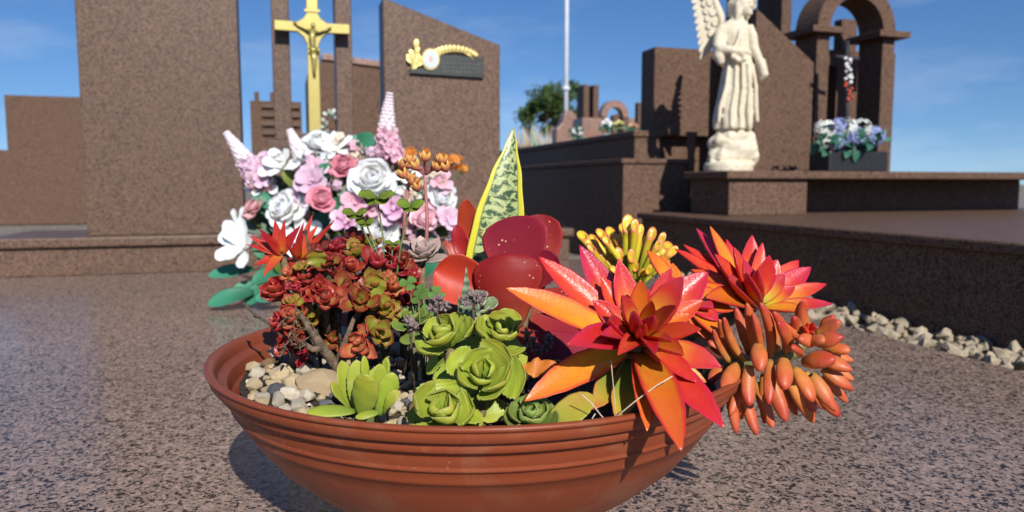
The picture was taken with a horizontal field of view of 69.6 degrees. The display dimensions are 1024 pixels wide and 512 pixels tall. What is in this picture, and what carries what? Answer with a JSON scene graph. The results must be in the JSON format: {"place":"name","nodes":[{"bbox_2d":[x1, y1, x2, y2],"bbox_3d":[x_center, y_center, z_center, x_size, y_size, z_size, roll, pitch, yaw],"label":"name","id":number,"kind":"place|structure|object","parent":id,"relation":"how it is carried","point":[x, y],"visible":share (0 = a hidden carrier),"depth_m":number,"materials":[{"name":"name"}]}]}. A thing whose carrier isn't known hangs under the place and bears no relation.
{"place":"outdoors","nodes":[
{"label":"outdoors","id":0,"kind":"place"},
{"bbox_2d":[0,185,1023,369],"bbox_3d":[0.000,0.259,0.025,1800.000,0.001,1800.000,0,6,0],"label":"ground","id":1,"kind":"structure","parent":0,"point":[8,229],"depth_m":4.36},
{"bbox_2d":[0,95,86,224],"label":"tomb","id":2,"kind":"object","parent":1,"relation":"on","point":[42,180],"visible":0.46,"depth_m":4.71,"materials":[{"name":"stone"}]},
{"bbox_2d":[250,92,301,155],"bbox_3d":[-1.393,-0.561,4.388,0.276,0.780,0.420,-2,6,-17],"label":"tomb","id":3,"kind":"object","parent":1,"relation":"on","point":[262,123],"visible":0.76,"depth_m":4.17,"materials":[{"name":"stone"}]},
{"bbox_2d":[0,0,573,277],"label":"headstone","id":4,"kind":"object","parent":1,"relation":"on","point":[160,86],"visible":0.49,"depth_m":1.99,"materials":[{"name":"stone"}]},
{"bbox_2d":[274,0,349,132],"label":"crucifix","id":5,"kind":"object","parent":4,"relation":"on","point":[312,28],"visible":0.96,"depth_m":2.04,"materials":[{"name":"gold metal"}]},
{"bbox_2d":[321,109,336,132],"bbox_3d":[-0.541,-0.252,2.167,0.060,0.354,0.044,-2,6,-22],"label":"flower pot","id":6,"kind":"object","parent":4,"relation":"on","point":[330,113],"visible":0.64,"depth_m":2.15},
{"bbox_2d":[406,39,483,77],"bbox_3d":[-0.195,-0.581,2.169,0.232,0.103,0.014,-2,6,-17],"label":"plaque","id":7,"kind":"object","parent":4,"relation":"attached to","point":[434,62],"visible":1,"depth_m":2.17,"materials":[{"name":"gold metal"},{"name":"dark stone"},{"name":"porcelain"}]},
{"bbox_2d":[305,53,380,157],"bbox_3d":[-0.632,-0.462,3.291,0.538,0.795,0.320,-2,6,-17],"label":"tomb","id":8,"kind":"object","parent":1,"relation":"on","point":[366,95],"visible":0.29,"depth_m":3.11,"materials":[{"name":"stone"}]},
{"bbox_2d":[0,259,1023,511],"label":"tomb slab","id":9,"kind":"structure","parent":1,"relation":"on","point":[110,401],"depth_m":0.71,"materials":[{"name":"stone"}]},
{"bbox_2d":[208,92,467,306],"bbox_3d":[-0.333,-0.110,1.438,0.497,0.412,0.236,0,6,0],"label":"flower bouquet","id":10,"kind":"object","parent":9,"relation":"on","point":[298,195],"visible":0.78,"depth_m":1.40,"materials":[{"name":"multicoloured plant"}]},
{"bbox_2d":[203,304,745,511],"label":"planter bowl","id":11,"kind":"object","parent":9,"relation":"on","point":[604,464],"visible":0.5,"depth_m":0.37,"materials":[{"name":"ceramic"}]},
{"bbox_2d":[239,328,715,425],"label":"potting soil","id":12,"kind":"structure","parent":11,"relation":"in","point":[555,399],"depth_m":0.46,"materials":[{"name":"gravel"}]},
{"bbox_2d":[247,393,255,399],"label":"pebble","id":13,"kind":"object","parent":12,"relation":"on","point":[250,396],"visible":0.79,"depth_m":0.44,"materials":[{"name":"beige stone"}]},
{"bbox_2d":[245,361,260,370],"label":"pebble","id":14,"kind":"object","parent":12,"relation":"on","point":[250,365],"visible":0.8,"depth_m":0.49,"materials":[{"name":"beige stone"}]},
{"bbox_2d":[246,376,262,390],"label":"pebble","id":15,"kind":"object","parent":12,"relation":"on","point":[254,383],"visible":1,"depth_m":0.45,"materials":[{"name":"beige stone"}]},
{"bbox_2d":[248,366,265,377],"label":"pebble","id":16,"kind":"object","parent":12,"relation":"on","point":[258,371],"visible":0.99,"depth_m":0.47,"materials":[{"name":"white stone"}]},
{"bbox_2d":[254,389,269,400],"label":"pebble","id":17,"kind":"object","parent":12,"relation":"on","point":[260,394],"visible":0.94,"depth_m":0.42,"materials":[{"name":"white stone"}]},
{"bbox_2d":[255,396,269,404],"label":"pebble","id":18,"kind":"object","parent":12,"relation":"on","point":[263,399],"visible":0.7,"depth_m":0.42,"materials":[{"name":"beige stone"}]},
{"bbox_2d":[260,357,275,366],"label":"pebble","id":19,"kind":"object","parent":12,"relation":"on","point":[267,361],"visible":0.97,"depth_m":0.51,"materials":[{"name":"brown stone"}]},
{"bbox_2d":[265,379,276,385],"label":"pebble","id":20,"kind":"object","parent":12,"relation":"on","point":[268,382],"visible":0.6,"depth_m":0.45,"materials":[{"name":"beige stone"}]},
{"bbox_2d":[266,383,285,396],"bbox_3d":[-0.139,0.079,0.434,0.011,0.009,0.010,1,6,11],"label":"pebble","id":21,"kind":"object","parent":12,"relation":"on","point":[272,388],"visible":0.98,"depth_m":0.43,"materials":[{"name":"grey stone"}]},
{"bbox_2d":[267,347,288,358],"bbox_3d":[-0.167,0.069,0.529,0.014,0.008,0.014,4,7,38],"label":"pebble","id":22,"kind":"object","parent":12,"relation":"on","point":[270,351],"visible":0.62,"depth_m":0.52,"materials":[{"name":"white stone"}]},
{"bbox_2d":[272,391,284,406],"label":"pebble","id":23,"kind":"object","parent":12,"relation":"on","point":[278,400],"visible":0.88,"depth_m":0.42,"materials":[{"name":"white stone"}]},
{"bbox_2d":[269,365,290,379],"bbox_3d":[-0.148,0.075,0.473,0.014,0.012,0.015,-6,29,-12],"label":"pebble","id":24,"kind":"object","parent":12,"relation":"on","point":[280,371],"visible":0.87,"depth_m":0.47,"materials":[{"name":"beige stone"}]},
{"bbox_2d":[278,403,292,410],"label":"pebble","id":25,"kind":"object","parent":12,"relation":"on","point":[286,406],"visible":0.33,"depth_m":0.40,"materials":[{"name":"white stone"}]},
{"bbox_2d":[282,355,289,363],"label":"pebble","id":26,"kind":"object","parent":12,"relation":"on","point":[285,359],"visible":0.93,"depth_m":0.51,"materials":[{"name":"grey stone"}]},
{"bbox_2d":[280,363,293,373],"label":"pebble","id":27,"kind":"object","parent":12,"relation":"on","point":[290,368],"visible":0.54,"depth_m":0.49,"materials":[{"name":"beige stone"}]},
{"bbox_2d":[246,214,333,331],"bbox_3d":[-0.166,0.021,0.562,0.068,0.104,0.032,0,6,0],"label":"spiky succulent","id":28,"kind":"object","parent":12,"relation":"on","point":[275,247],"visible":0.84,"depth_m":0.56,"materials":[{"name":"red plant"}]},
{"bbox_2d":[280,386,299,400],"bbox_3d":[-0.129,0.080,0.426,0.010,0.010,0.010,6,8,45],"label":"pebble","id":29,"kind":"object","parent":12,"relation":"on","point":[289,392],"visible":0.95,"depth_m":0.42,"materials":[{"name":"white stone"}]},
{"bbox_2d":[281,373,299,385],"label":"pebble","id":30,"kind":"object","parent":12,"relation":"on","point":[288,380],"visible":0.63,"depth_m":0.45,"materials":[{"name":"beige stone"}]},
{"bbox_2d":[290,388,306,411],"bbox_3d":[-0.119,0.081,0.408,0.008,0.015,0.010,-17,21,-6],"label":"pebble","id":31,"kind":"object","parent":12,"relation":"on","point":[296,404],"visible":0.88,"depth_m":0.41,"materials":[{"name":"white stone"}]},
{"bbox_2d":[288,355,312,367],"bbox_3d":[-0.145,0.072,0.507,0.017,0.009,0.015,-1,-5,-38],"label":"pebble","id":32,"kind":"object","parent":12,"relation":"on","point":[291,362],"visible":0.55,"depth_m":0.50,"materials":[{"name":"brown stone"}]},
{"bbox_2d":[297,408,308,413],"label":"pebble","id":33,"kind":"object","parent":12,"relation":"on","point":[302,410],"visible":0.45,"depth_m":0.40,"materials":[{"name":"beige stone"}]},
{"bbox_2d":[296,362,312,374],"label":"pebble","id":34,"kind":"object","parent":12,"relation":"on","point":[306,367],"visible":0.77,"depth_m":0.48,"materials":[{"name":"white stone"}]},
{"bbox_2d":[298,388,315,401],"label":"pebble","id":35,"kind":"object","parent":12,"relation":"on","point":[306,395],"visible":0.97,"depth_m":0.42,"materials":[{"name":"white stone"}]},
{"bbox_2d":[293,368,337,395],"bbox_3d":[-0.116,0.078,0.448,0.043,0.020,0.022,2,6,16],"label":"rock","id":36,"kind":"object","parent":12,"relation":"on","point":[319,380],"visible":0.63,"depth_m":0.44,"materials":[{"name":"stone"}]},
{"bbox_2d":[313,356,325,366],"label":"pebble","id":37,"kind":"object","parent":12,"relation":"on","point":[316,361],"visible":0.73,"depth_m":0.50,"materials":[{"name":"white stone"}]},
{"bbox_2d":[316,394,325,400],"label":"pebble","id":38,"kind":"object","parent":12,"relation":"on","point":[320,396],"visible":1,"depth_m":0.43,"materials":[{"name":"beige stone"}]},
{"bbox_2d":[321,363,330,368],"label":"pebble","id":39,"kind":"object","parent":12,"relation":"on","point":[326,366],"visible":0.28,"depth_m":0.48,"materials":[{"name":"grey stone"}]},
{"bbox_2d":[319,399,334,404],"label":"pebble","id":40,"kind":"object","parent":12,"relation":"on","point":[325,402],"visible":0.37,"depth_m":0.42,"materials":[{"name":"grey stone"}]},
{"bbox_2d":[307,405,354,417],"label":"fallen leaf","id":41,"kind":"object","parent":12,"relation":"on","point":[330,411],"visible":0.94,"depth_m":0.38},
{"bbox_2d":[242,226,421,372],"bbox_3d":[-0.118,0.033,0.487,0.116,0.102,0.096,0,6,0],"label":"succulent plant","id":42,"kind":"object","parent":12,"relation":"on","point":[330,286],"visible":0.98,"depth_m":0.48,"materials":[{"name":"red plant"}]},
{"bbox_2d":[330,356,398,422],"bbox_3d":[-0.076,0.076,0.388,0.038,0.046,0.031,0,6,0],"label":"green rosette","id":43,"kind":"object","parent":12,"relation":"on","point":[359,387],"visible":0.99,"depth_m":0.38,"materials":[{"name":"green plant"}]},
{"bbox_2d":[355,410,379,419],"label":"fallen leaf","id":44,"kind":"object","parent":12,"relation":"on","point":[367,414],"visible":1,"depth_m":0.37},
{"bbox_2d":[372,358,379,364],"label":"pebble","id":45,"kind":"object","parent":12,"relation":"on","point":[375,361],"visible":0.73,"depth_m":0.52,"materials":[{"name":"grey stone"}]},
{"bbox_2d":[377,413,386,422],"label":"pebble","id":46,"kind":"object","parent":12,"relation":"on","point":[381,419],"visible":0.3,"depth_m":0.41,"materials":[{"name":"black stone"}]},
{"bbox_2d":[342,189,423,361],"bbox_3d":[-0.087,0.018,0.501,0.056,0.126,0.012,0,6,0],"label":"green weed","id":47,"kind":"object","parent":12,"relation":"on","point":[369,196],"visible":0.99,"depth_m":0.50,"materials":[{"name":"green plant"}]},
{"bbox_2d":[386,408,396,415],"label":"pebble","id":48,"kind":"object","parent":12,"relation":"on","point":[391,411],"visible":1,"depth_m":0.42,"materials":[{"name":"beige stone"}]},
{"bbox_2d":[387,348,397,358],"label":"pebble","id":49,"kind":"object","parent":12,"relation":"on","point":[393,353],"visible":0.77,"depth_m":0.54,"materials":[{"name":"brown stone"}]},
{"bbox_2d":[390,365,401,376],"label":"pebble","id":50,"kind":"object","parent":12,"relation":"on","point":[397,372],"visible":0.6,"depth_m":0.49,"materials":[{"name":"white stone"}]},
{"bbox_2d":[390,400,403,411],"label":"pebble","id":51,"kind":"object","parent":12,"relation":"on","point":[397,405],"visible":0.75,"depth_m":0.42,"materials":[{"name":"white stone"}]},
{"bbox_2d":[390,341,407,356],"bbox_3d":[-0.084,0.070,0.553,0.015,0.011,0.010,26,-14,-13],"label":"pebble","id":52,"kind":"object","parent":12,"relation":"on","point":[396,346],"visible":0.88,"depth_m":0.55,"materials":[{"name":"white stone"}]},
{"bbox_2d":[382,248,417,359],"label":"spiky succulent","id":53,"kind":"object","parent":12,"relation":"on","point":[403,351],"visible":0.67,"depth_m":0.53,"materials":[{"name":"green plant"}]},
{"bbox_2d":[398,375,404,382],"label":"pebble","id":54,"kind":"object","parent":12,"relation":"on","point":[402,379],"visible":0.77,"depth_m":0.48,"materials":[{"name":"white stone"}]},
{"bbox_2d":[397,416,406,423],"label":"pebble","id":55,"kind":"object","parent":12,"relation":"on","point":[401,420],"visible":0.4,"depth_m":0.40,"materials":[{"name":"white stone"}]},
{"bbox_2d":[397,409,407,415],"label":"pebble","id":56,"kind":"object","parent":12,"relation":"on","point":[403,412],"visible":0.84,"depth_m":0.42,"materials":[{"name":"beige stone"}]},
{"bbox_2d":[395,359,410,368],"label":"pebble","id":57,"kind":"object","parent":12,"relation":"on","point":[400,364],"visible":0.8,"depth_m":0.51,"materials":[{"name":"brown stone"}]},
{"bbox_2d":[399,392,407,398],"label":"pebble","id":58,"kind":"object","parent":12,"relation":"on","point":[403,395],"visible":0.81,"depth_m":0.45,"materials":[{"name":"beige stone"}]},
{"bbox_2d":[400,398,409,405],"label":"pebble","id":59,"kind":"object","parent":12,"relation":"on","point":[405,400],"visible":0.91,"depth_m":0.44,"materials":[{"name":"grey stone"}]},
{"bbox_2d":[400,379,417,389],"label":"pebble","id":60,"kind":"object","parent":12,"relation":"on","point":[407,385],"visible":0.92,"depth_m":0.47,"materials":[{"name":"black stone"}]},
{"bbox_2d":[407,392,413,401],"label":"pebble","id":61,"kind":"object","parent":12,"relation":"on","point":[410,396],"visible":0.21,"depth_m":0.44,"materials":[{"name":"white stone"}]},
{"bbox_2d":[402,315,419,392],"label":"dried flower","id":62,"kind":"object","parent":12,"relation":"on","point":[411,323],"visible":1,"depth_m":0.42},
{"bbox_2d":[391,306,430,380],"bbox_3d":[-0.062,0.059,0.471,0.027,0.055,0.027,0,6,0],"label":"green rosette","id":63,"kind":"object","parent":12,"relation":"on","point":[396,325],"visible":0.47,"depth_m":0.47,"materials":[{"name":"green plant"}]},
{"bbox_2d":[408,371,421,379],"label":"pebble","id":64,"kind":"object","parent":12,"relation":"on","point":[409,375],"visible":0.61,"depth_m":0.49,"materials":[{"name":"white stone"}]},
{"bbox_2d":[410,354,425,368],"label":"pebble","id":65,"kind":"object","parent":12,"relation":"on","point":[418,360],"visible":0.18,"depth_m":0.52,"materials":[{"name":"grey stone"}]},
{"bbox_2d":[399,276,444,379],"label":"clover weed","id":66,"kind":"object","parent":12,"relation":"on","point":[421,292],"visible":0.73,"depth_m":0.47,"materials":[{"name":"green plant"}]},
{"bbox_2d":[394,150,449,330],"bbox_3d":[-0.067,-0.001,0.554,0.042,0.157,0.036,0,6,0],"label":"echeveria","id":67,"kind":"object","parent":12,"relation":"on","point":[421,250],"visible":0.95,"depth_m":0.55,"materials":[{"name":"orange plant"}]},
{"bbox_2d":[427,295,451,360],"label":"dried flower","id":68,"kind":"object","parent":12,"relation":"on","point":[436,309],"visible":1,"depth_m":0.42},
{"bbox_2d":[406,379,482,425],"bbox_3d":[-0.035,0.082,0.375,0.040,0.040,0.043,0,6,0],"label":"green rosette","id":69,"kind":"object","parent":12,"relation":"on","point":[442,402],"visible":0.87,"depth_m":0.37,"materials":[{"name":"green plant"}]},
{"bbox_2d":[414,312,475,379],"bbox_3d":[-0.034,0.061,0.427,0.042,0.059,0.046,0,6,0],"label":"green rosette","id":70,"kind":"object","parent":12,"relation":"on","point":[447,332],"visible":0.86,"depth_m":0.42,"materials":[{"name":"green plant"}]},
{"bbox_2d":[444,199,480,261],"bbox_3d":[-0.039,0.016,0.578,0.030,0.120,0.013,0,6,0],"label":"kalanchoe","id":71,"kind":"object","parent":12,"relation":"on","point":[461,232],"visible":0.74,"depth_m":0.57,"materials":[{"name":"red plant"}]},
{"bbox_2d":[457,267,480,345],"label":"snake plant","id":72,"kind":"object","parent":12,"relation":"on","point":[466,310],"visible":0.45,"depth_m":0.44,"materials":[{"name":"green plant"}]},
{"bbox_2d":[460,289,487,335],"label":"dried flower","id":73,"kind":"object","parent":12,"relation":"on","point":[477,296],"visible":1,"depth_m":0.42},
{"bbox_2d":[460,290,497,318],"bbox_3d":[-0.020,0.055,0.459,0.027,0.068,0.029,0,6,0],"label":"green rosette","id":74,"kind":"object","parent":12,"relation":"on","point":[490,302],"visible":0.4,"depth_m":0.46,"materials":[{"name":"green plant"}]},
{"bbox_2d":[445,338,525,425],"bbox_3d":[-0.014,0.070,0.395,0.043,0.054,0.043,-3,6,-30],"label":"green rosette","id":75,"kind":"object","parent":12,"relation":"on","point":[488,372],"visible":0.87,"depth_m":0.39,"materials":[{"name":"green plant"}]},
{"bbox_2d":[466,128,523,262],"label":"snake plant","id":76,"kind":"object","parent":12,"relation":"on","point":[501,197],"visible":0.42,"depth_m":0.57,"materials":[{"name":"green plant"}]},
{"bbox_2d":[469,308,527,400],"bbox_3d":[-0.008,0.061,0.420,0.034,0.063,0.039,0,6,0],"label":"green rosette","id":77,"kind":"object","parent":12,"relation":"on","point":[502,325],"visible":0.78,"depth_m":0.41,"materials":[{"name":"green plant"}]},
{"bbox_2d":[433,214,587,361],"bbox_3d":[0.000,0.028,0.511,0.106,0.110,0.077,0,6,0],"label":"paddle plant","id":78,"kind":"object","parent":12,"relation":"on","point":[515,248],"visible":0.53,"depth_m":0.49,"materials":[{"name":"red plant"}]},
{"bbox_2d":[503,394,559,424],"bbox_3d":[0.009,0.084,0.367,0.029,0.032,0.030,0,6,0],"label":"green rosette","id":79,"kind":"object","parent":12,"relation":"on","point":[519,411],"visible":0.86,"depth_m":0.36,"materials":[{"name":"green plant"}]},
{"bbox_2d":[520,327,555,394],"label":"dried flower","id":80,"kind":"object","parent":12,"relation":"on","point":[548,341],"visible":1,"depth_m":0.42,"materials":[{"name":"plant"}]},
{"bbox_2d":[523,357,557,377],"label":"fallen leaf","id":81,"kind":"object","parent":12,"relation":"on","point":[535,367],"visible":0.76,"depth_m":0.40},
{"bbox_2d":[549,391,594,421],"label":"fallen leaf","id":82,"kind":"object","parent":12,"relation":"on","point":[576,406],"visible":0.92,"depth_m":0.37,"materials":[{"name":"plant"}]},
{"bbox_2d":[506,245,724,450],"bbox_3d":[0.060,0.048,0.382,0.108,0.102,0.107,3,6,31],"label":"flame succulent","id":83,"kind":"object","parent":12,"relation":"on","point":[627,326],"visible":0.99,"depth_m":0.38,"materials":[{"name":"orange plant"}]},
{"bbox_2d":[582,361,672,418],"bbox_3d":[0.055,0.066,0.353,0.044,0.032,0.001,0,6,0],"label":"dry straw","id":84,"kind":"object","parent":12,"relation":"on","point":[614,396],"visible":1,"depth_m":0.35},
{"bbox_2d":[576,214,678,284],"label":"finger succulent","id":85,"kind":"object","parent":12,"relation":"on","point":[629,246],"visible":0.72,"depth_m":0.60,"materials":[{"name":"yellow plant"}]},
{"bbox_2d":[647,250,733,340],"bbox_3d":[0.110,0.043,0.481,0.066,0.092,0.046,3,6,26],"label":"flame succulent","id":86,"kind":"object","parent":12,"relation":"on","point":[704,318],"visible":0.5,"depth_m":0.46,"materials":[{"name":"orange plant"}]},
{"bbox_2d":[674,226,831,341],"bbox_3d":[0.163,0.034,0.515,0.115,0.109,0.075,-2,6,-20],"label":"flame succulent","id":87,"kind":"object","parent":12,"relation":"on","point":[753,276],"visible":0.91,"depth_m":0.51,"materials":[{"name":"pink plant"}]},
{"bbox_2d":[701,301,853,434],"bbox_3d":[0.163,0.065,0.444,0.094,0.082,0.075,0,6,0],"label":"jelly bean succulent","id":88,"kind":"object","parent":12,"relation":"on","point":[783,386],"visible":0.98,"depth_m":0.43,"materials":[{"name":"orange plant"}]},
{"bbox_2d":[507,123,553,147],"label":"ornamental plants","id":89,"kind":"object","parent":1,"relation":"on","point":[531,139],"visible":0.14,"depth_m":10.58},
{"bbox_2d":[512,79,580,138],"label":"tree","id":90,"kind":"object","parent":1,"relation":"on","point":[548,102],"visible":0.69,"depth_m":46.65,"materials":[{"name":"green plant"}]},
{"bbox_2d":[552,110,576,142],"bbox_3d":[0.483,-0.825,6.506,0.241,0.895,0.120,-2,6,-17],"label":"headstone","id":91,"kind":"object","parent":1,"relation":"on","point":[560,132],"visible":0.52,"depth_m":6.41,"materials":[{"name":"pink stone"}]},
{"bbox_2d":[562,0,569,110],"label":"flagpole","id":92,"kind":"object","parent":1,"relation":"on","point":[565,88],"visible":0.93,"depth_m":25.39,"materials":[{"name":"metal"}]},
{"bbox_2d":[573,85,601,138],"bbox_3d":[0.575,-0.797,5.668,0.158,1.001,0.200,-2,6,-17],"label":"headstone","id":93,"kind":"object","parent":1,"relation":"on","point":[588,120],"visible":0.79,"depth_m":5.56,"materials":[{"name":"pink stone"}]},
{"bbox_2d":[500,47,724,254],"bbox_3d":[0.156,-0.489,4.039,0.640,0.725,3.438,-2,6,-17],"label":"stepped tomb","id":94,"kind":"object","parent":1,"relation":"on","point":[589,185],"visible":0.49,"depth_m":2.52,"materials":[{"name":"stone"}]},
{"bbox_2d":[568,124,583,139],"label":"grave flowers","id":95,"kind":"object","parent":94,"relation":"on","point":[576,132],"visible":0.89,"depth_m":5.12,"materials":[{"name":"plant"}]},
{"bbox_2d":[598,118,613,134],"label":"grave flowers","id":96,"kind":"object","parent":94,"relation":"on","point":[606,123],"visible":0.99,"depth_m":5.32,"materials":[{"name":"plant"}]},
{"bbox_2d":[612,120,627,132],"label":"grave flowers","id":97,"kind":"object","parent":94,"relation":"on","point":[618,125],"visible":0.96,"depth_m":5.31,"materials":[{"name":"plant"}]},
{"bbox_2d":[627,123,640,130],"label":"grave flowers","id":98,"kind":"object","parent":94,"relation":"on","point":[632,126],"visible":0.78,"depth_m":5.31,"materials":[{"name":"plant"}]},
{"bbox_2d":[635,102,640,127],"bbox_3d":[1.116,-0.816,6.224,0.220,0.931,0.300,-2,6,-17],"label":"headstone","id":99,"kind":"object","parent":1,"relation":"on","point":[638,113],"visible":0.17,"depth_m":6.12,"materials":[{"name":"stone"}]},
{"bbox_2d":[637,208,1023,351],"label":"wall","id":100,"kind":"structure","parent":1,"relation":"on","point":[957,272],"depth_m":1.36,"materials":[{"name":"stone"}]},
{"bbox_2d":[684,0,1023,215],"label":"tomb","id":101,"kind":"object","parent":100,"relation":"on","point":[780,179],"visible":0.9,"depth_m":2.33,"materials":[{"name":"stone"}]},
{"bbox_2d":[691,0,768,170],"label":"angel statue","id":102,"kind":"object","parent":101,"relation":"on","point":[732,141],"visible":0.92,"depth_m":2.06,"materials":[{"name":"stone"}]},
{"bbox_2d":[784,0,910,171],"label":"arch tomb","id":103,"kind":"object","parent":101,"relation":"on","point":[873,69],"visible":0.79,"depth_m":2.46,"materials":[{"name":"stone"}]},
{"bbox_2d":[835,41,859,148],"bbox_3d":[1.024,-0.459,2.251,0.072,0.393,0.044,0,6,0],"label":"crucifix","id":104,"kind":"object","parent":103,"relation":"hanging from","point":[847,58],"visible":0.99,"depth_m":2.25,"materials":[{"name":"metal"}]},
{"bbox_2d":[809,117,891,171],"bbox_3d":[0.991,-0.328,2.167,0.254,0.159,0.144,-2,6,-17],"label":"flower pot","id":105,"kind":"object","parent":101,"relation":"on","point":[851,156],"visible":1,"depth_m":2.15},
{"bbox_2d":[638,262,1023,371],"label":"gravel","id":106,"kind":"structure","parent":1,"relation":"on","point":[1011,356],"depth_m":1.17,"materials":[{"name":"gravel"}]},
{"bbox_2d":[0,0,1023,184],"label":"sky","id":107,"kind":"structure","parent":0,"point":[958,100],"materials":[{"name":"blue"}]},
{"bbox_2d":[607,114,618,133],"bbox_3d":[1.052,-0.959,7.532,0.178,0.964,0.250,-2,6,-17],"label":"headstone","id":108,"kind":"object","parent":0,"point":[614,118],"visible":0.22,"depth_m":7.41,"materials":[{"name":"stone"}]},
{"bbox_2d":[599,100,628,132],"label":"arch","id":109,"kind":"structure","parent":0,"point":[620,107],"depth_m":5.96,"materials":[{"name":"stone"}]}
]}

